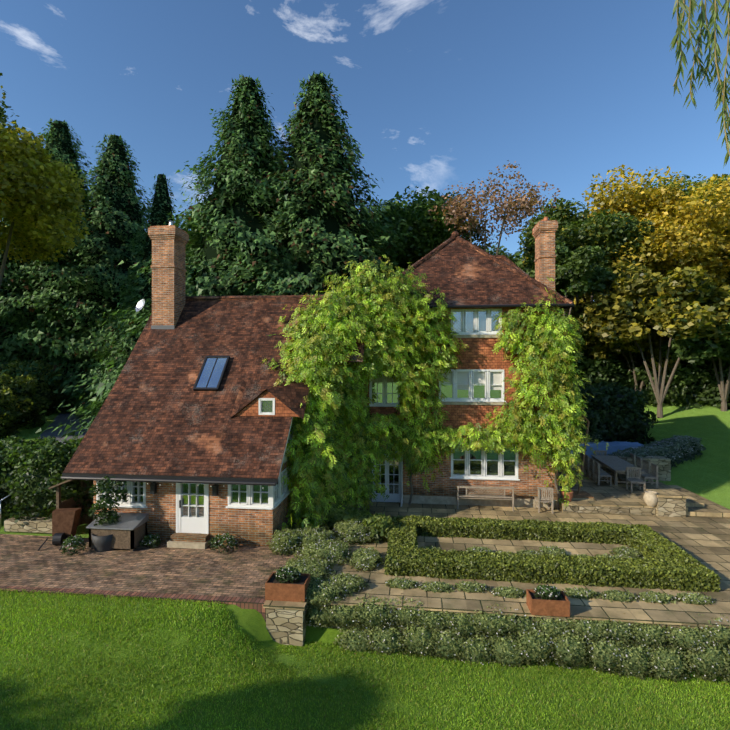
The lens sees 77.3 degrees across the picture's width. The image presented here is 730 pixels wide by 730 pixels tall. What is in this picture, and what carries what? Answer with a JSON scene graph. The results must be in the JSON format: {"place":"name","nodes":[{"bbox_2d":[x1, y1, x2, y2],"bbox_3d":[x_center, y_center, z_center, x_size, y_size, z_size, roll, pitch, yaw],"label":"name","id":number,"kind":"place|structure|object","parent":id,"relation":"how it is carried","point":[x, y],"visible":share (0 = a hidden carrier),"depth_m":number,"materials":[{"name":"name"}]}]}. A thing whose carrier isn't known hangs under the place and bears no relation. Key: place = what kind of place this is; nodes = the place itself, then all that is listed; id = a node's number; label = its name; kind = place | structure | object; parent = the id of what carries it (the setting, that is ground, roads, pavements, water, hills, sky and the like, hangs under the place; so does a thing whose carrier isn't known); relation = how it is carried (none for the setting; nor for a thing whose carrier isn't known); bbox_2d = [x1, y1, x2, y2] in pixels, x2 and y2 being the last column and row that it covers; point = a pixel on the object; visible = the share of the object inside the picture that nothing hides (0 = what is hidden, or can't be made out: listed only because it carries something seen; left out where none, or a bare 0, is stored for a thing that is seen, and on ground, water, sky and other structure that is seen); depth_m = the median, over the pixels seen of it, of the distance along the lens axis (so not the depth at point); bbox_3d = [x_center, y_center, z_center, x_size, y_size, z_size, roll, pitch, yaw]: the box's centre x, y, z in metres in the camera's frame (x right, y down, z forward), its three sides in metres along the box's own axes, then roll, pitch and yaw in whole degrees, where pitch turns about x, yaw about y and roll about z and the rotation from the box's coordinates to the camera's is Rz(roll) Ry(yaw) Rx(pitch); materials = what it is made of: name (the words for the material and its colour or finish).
{"place":"outdoors","nodes":[
{"label":"outdoors","id":0,"kind":"place"},
{"bbox_2d":[38,410,93,443],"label":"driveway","id":1,"kind":"structure","parent":0,"point":[60,419],"depth_m":38.36,"materials":[{"name":"grey asphalt"}]},
{"bbox_2d":[151,311,498,411],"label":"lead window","id":2,"kind":"structure","parent":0,"point":[163,327],"depth_m":19.06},
{"bbox_2d":[0,399,729,729],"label":"terrain","id":3,"kind":"structure","parent":0,"point":[707,475],"depth_m":9.84,"materials":[{"name":"green plant"}]},
{"bbox_2d":[0,492,14,528],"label":"handrail","id":4,"kind":"object","parent":3,"relation":"on","point":[0,508],"visible":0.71,"depth_m":16.23,"materials":[{"name":"grey metal"}]},
{"bbox_2d":[49,480,92,525],"bbox_3d":[-9.836,4.674,16.131,1.600,2.320,1.550,0,0,6],"label":"lean to","id":5,"kind":"object","parent":3,"relation":"on","point":[71,503],"visible":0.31,"depth_m":16.26,"materials":[{"name":"brown wood"}]},
{"bbox_2d":[0,586,265,621],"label":"brick edging","id":6,"kind":"object","parent":3,"relation":"on","point":[249,603],"visible":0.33,"depth_m":11.49,"materials":[{"name":"brown brick"}]},
{"bbox_2d":[0,534,299,597],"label":"brick terrace","id":7,"kind":"structure","parent":3,"relation":"on","point":[22,559],"depth_m":13.08,"materials":[{"name":"brown brick"}]},
{"bbox_2d":[37,533,67,550],"bbox_3d":[-9.927,5.644,14.645,0.698,0.371,0.701,0,0,-2],"label":"barrow wheel","id":8,"kind":"object","parent":7,"relation":"on","point":[58,538],"visible":0.83,"depth_m":14.65,"materials":[{"name":"black rubber"}]},
{"bbox_2d":[52,508,81,536],"bbox_3d":[-9.912,5.261,15.094,0.800,0.907,0.472,0,0,-6],"label":"wheelbarrow tray","id":9,"kind":"object","parent":7,"relation":"on","point":[65,520],"visible":0.84,"depth_m":14.96,"materials":[{"name":"brown metal"}]},
{"bbox_2d":[91,533,113,551],"bbox_3d":[-8.253,5.574,14.522,0.800,0.520,0.800,0,0,6],"label":"dark pot","id":10,"kind":"object","parent":7,"relation":"on","point":[101,543],"visible":0.52,"depth_m":14.21,"materials":[{"name":"grey ceramic"}]},
{"bbox_2d":[89,522,146,551],"bbox_3d":[-7.943,5.474,14.689,1.480,0.720,0.740,0,0,6],"label":"storage chest","id":11,"kind":"object","parent":7,"relation":"on","point":[126,539],"visible":0.42,"depth_m":14.31,"materials":[{"name":"brown wood"}]},
{"bbox_2d":[86,512,148,529],"bbox_3d":[-7.944,5.009,14.679,1.580,0.250,0.840,0,0,6],"label":"chest lid","id":12,"kind":"object","parent":11,"relation":"on","point":[130,521],"visible":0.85,"depth_m":14.55,"materials":[{"name":"metal"}]},
{"bbox_2d":[0,71,417,441],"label":"evergreen trees","id":13,"kind":"object","parent":3,"relation":"on","point":[120,323],"visible":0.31,"depth_m":34.54,"materials":[{"name":"green plant"}]},
{"bbox_2d":[93,432,557,546],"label":"brick house walls","id":14,"kind":"structure","parent":3,"relation":"on","point":[252,527],"depth_m":15.10,"materials":[{"name":"brown brick"}]},
{"bbox_2d":[63,299,364,478],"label":"wing roof","id":15,"kind":"structure","parent":14,"relation":"attached to","point":[157,415],"depth_m":16.42,"materials":[{"name":"brown tile"}]},
{"bbox_2d":[193,356,229,390],"bbox_3d":[-5.786,0.293,17.264,0.960,1.313,1.149,0,0,6],"label":"skylight frame","id":16,"kind":"object","parent":15,"relation":"on","point":[195,388],"visible":0.9,"depth_m":17.07,"materials":[{"name":"grey metal"}]},
{"bbox_2d":[196,358,226,386],"bbox_3d":[-5.787,0.290,17.260,0.820,1.171,1.016,0,0,6],"label":"skylight glass","id":17,"kind":"object","parent":16,"relation":"in","point":[207,371],"visible":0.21,"depth_m":17.24,"materials":[{"name":"glass"}]},
{"bbox_2d":[283,420,293,462],"bbox_3d":[-2.675,0.239,17.199,0.001,6.350,5.150,0,0,6],"label":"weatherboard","id":18,"kind":"object","parent":14,"relation":"attached to","point":[286,458],"depth_m":16.45,"materials":[{"name":"white wood"}]},
{"bbox_2d":[96,309,519,533],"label":"window frames","id":19,"kind":"structure","parent":14,"relation":"attached to","point":[189,524],"depth_m":18.82,"materials":[{"name":"white wood"}]},
{"bbox_2d":[101,311,514,516],"bbox_3d":[-1.343,1.569,17.152,15.417,7.790,3.089,0,0,-24],"label":"window glass","id":20,"kind":"object","parent":19,"relation":"in","point":[475,466],"visible":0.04,"depth_m":19.01,"materials":[{"name":"clear glass"}]},
{"bbox_2d":[61,303,574,507],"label":"gutter lanterns","id":21,"kind":"object","parent":14,"relation":"attached to","point":[215,481],"visible":0.65,"depth_m":14.51,"materials":[{"name":"black"}]},
{"bbox_2d":[136,299,144,311],"bbox_3d":[-9.517,-2.526,19.325,0.620,0.564,0.241,0,0,36],"label":"satellite dish","id":22,"kind":"object","parent":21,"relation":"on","point":[140,304],"visible":0.98,"depth_m":19.43,"materials":[{"name":"grey"}]},
{"bbox_2d":[148,220,557,325],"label":"chimneys","id":23,"kind":"object","parent":14,"relation":"attached to","point":[169,242],"visible":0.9,"depth_m":19.23,"materials":[{"name":"brick"}]},
{"bbox_2d":[167,335,556,548],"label":"stone trim","id":24,"kind":"structure","parent":14,"relation":"attached to","point":[446,500],"depth_m":18.88,"materials":[{"name":"beige stone"}]},
{"bbox_2d":[185,231,573,310],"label":"ridge tiles","id":25,"kind":"object","parent":14,"relation":"on","point":[516,269],"visible":0.48,"depth_m":20.03,"materials":[{"name":"brown tile"}]},
{"bbox_2d":[235,307,558,430],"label":"wall tile cladding","id":26,"kind":"structure","parent":14,"relation":"attached to","point":[478,354],"depth_m":18.91,"materials":[{"name":"orange tile"}]},
{"bbox_2d":[375,239,565,307],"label":"roof","id":27,"kind":"structure","parent":14,"relation":"on","point":[456,272],"depth_m":19.66,"materials":[{"name":"brown tile"}]},
{"bbox_2d":[323,503,394,543],"bbox_3d":[-0.184,5.456,15.900,3.029,0.897,1.415,0,0,36],"label":"shrub foliage","id":28,"kind":"object","parent":3,"relation":"on","point":[378,524],"visible":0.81,"depth_m":15.55,"materials":[{"name":"green plant"}]},
{"bbox_2d":[0,73,729,403],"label":"autumn tree foliage","id":29,"kind":"object","parent":3,"relation":"on","point":[622,275],"visible":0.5,"depth_m":38.23,"materials":[{"name":"yellow plant"}]},
{"bbox_2d":[0,347,729,599],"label":"shrub foliage","id":30,"kind":"object","parent":3,"relation":"on","point":[27,453],"visible":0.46,"depth_m":28.01,"materials":[{"name":"green plant"}]},
{"bbox_2d":[0,181,729,417],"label":"tree branches","id":31,"kind":"object","parent":3,"relation":"on","point":[660,391],"visible":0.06,"depth_m":36.95,"materials":[{"name":"brown plant"}]},
{"bbox_2d":[0,361,729,509],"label":"shrub","id":32,"kind":"object","parent":3,"relation":"on","point":[33,483],"visible":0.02,"depth_m":26.64,"materials":[{"name":"green plant"}]},
{"bbox_2d":[1,505,729,729],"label":"fallen leaves","id":33,"kind":"object","parent":3,"relation":"on","point":[354,653],"visible":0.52,"depth_m":10.52,"materials":[{"name":"brown plant"}]},
{"bbox_2d":[4,456,728,652],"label":"stone walls","id":34,"kind":"structure","parent":3,"relation":"on","point":[285,627],"depth_m":15.93,"materials":[{"name":"beige stone"}]},
{"bbox_2d":[63,435,729,684],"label":"foliage","id":35,"kind":"object","parent":3,"relation":"on","point":[623,643],"depth_m":10.84,"materials":[{"name":"green plant"}]},
{"bbox_2d":[262,255,608,529],"bbox_3d":[2.393,0.764,16.714,13.985,10.364,5.105,0,0,6],"label":"climbing vine","id":36,"kind":"object","parent":3,"relation":"on","point":[331,430],"visible":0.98,"depth_m":17.88,"materials":[{"name":"green plant"}]},
{"bbox_2d":[263,459,729,627],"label":"stone paving","id":37,"kind":"structure","parent":3,"relation":"on","point":[700,529],"depth_m":14.43,"materials":[{"name":"beige stone"}]},
{"bbox_2d":[265,572,569,616],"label":"planter boxes","id":38,"kind":"object","parent":37,"relation":"on","point":[298,593],"visible":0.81,"depth_m":11.18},
{"bbox_2d":[268,491,569,600],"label":"pot soil","id":39,"kind":"structure","parent":38,"relation":"in","point":[304,578],"depth_m":11.44,"materials":[{"name":"brown soil"}]},
{"bbox_2d":[408,400,559,509],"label":"vine stems","id":40,"kind":"object","parent":37,"relation":"on","point":[555,483],"visible":0.12,"depth_m":18.39,"materials":[{"name":"brown plant"}]},
{"bbox_2d":[388,518,715,590],"bbox_3d":[5.053,5.654,14.070,8.470,0.360,3.690,0,0,6],"label":"box hedge","id":41,"kind":"object","parent":37,"relation":"on","point":[608,571],"visible":0.04,"depth_m":12.52,"materials":[{"name":"green plant"}]},
{"bbox_2d":[384,515,720,591],"bbox_3d":[5.059,5.607,14.069,8.739,0.552,3.964,0,0,6],"label":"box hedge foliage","id":42,"kind":"object","parent":41,"relation":"attached to","point":[644,535],"visible":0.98,"depth_m":12.77,"materials":[{"name":"green plant"}]},
{"bbox_2d":[456,450,657,512],"bbox_3d":[9.235,5.174,20.180,11.043,1.320,4.091,0,0,-34],"label":"outdoor furniture","id":43,"kind":"object","parent":37,"relation":"on","point":[644,470],"visible":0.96,"depth_m":20.75,"materials":[{"name":"brown wood"}]},
{"bbox_2d":[561,489,573,501],"bbox_3d":[8.190,5.299,18.489,0.500,0.410,0.500,0,0,6],"label":"terracotta pot","id":44,"kind":"object","parent":37,"relation":"on","point":[570,494],"visible":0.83,"depth_m":18.34,"materials":[{"name":"orange ceramic"}]},
{"bbox_2d":[572,415,593,498],"bbox_3d":[9.486,3.527,20.348,1.125,4.025,3.396,0,0,23],"label":"parasol pole","id":45,"kind":"object","parent":37,"relation":"on","point":[580,494],"visible":0.69,"depth_m":19.56,"materials":[{"name":"grey metal"}]},
{"bbox_2d":[570,441,643,457],"bbox_3d":[14.247,5.058,27.715,5.472,0.894,1.843,0,0,6],"label":"canopy","id":46,"kind":"object","parent":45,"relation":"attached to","point":[614,446],"visible":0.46,"depth_m":27.03,"materials":[{"name":"blue fabric"}]},
{"bbox_2d":[643,491,657,506],"bbox_3d":[11.181,5.234,17.829,0.540,0.540,0.540,0,0,6],"label":"stone urn","id":47,"kind":"object","parent":37,"relation":"on","point":[650,498],"visible":0.9,"depth_m":17.66,"materials":[{"name":"beige stone"}]},
{"bbox_2d":[274,525,729,679],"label":"border plants","id":48,"kind":"object","parent":3,"relation":"on","point":[566,651],"visible":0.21,"depth_m":10.66,"materials":[{"name":"green plant"}]},
{"bbox_2d":[670,0,729,167],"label":"willow branches","id":49,"kind":"object","parent":3,"relation":"on","point":[723,90],"visible":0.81,"depth_m":3.08,"materials":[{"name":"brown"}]},
{"bbox_2d":[0,0,729,300],"label":"sky","id":50,"kind":"structure","parent":0,"point":[437,94],"materials":[{"name":"blue"}]},
{"bbox_2d":[372,372,500,389],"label":"window panes","id":51,"kind":"structure","parent":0,"point":[479,378],"depth_m":19.08,"materials":[{"name":"clear glass"}]}
]}

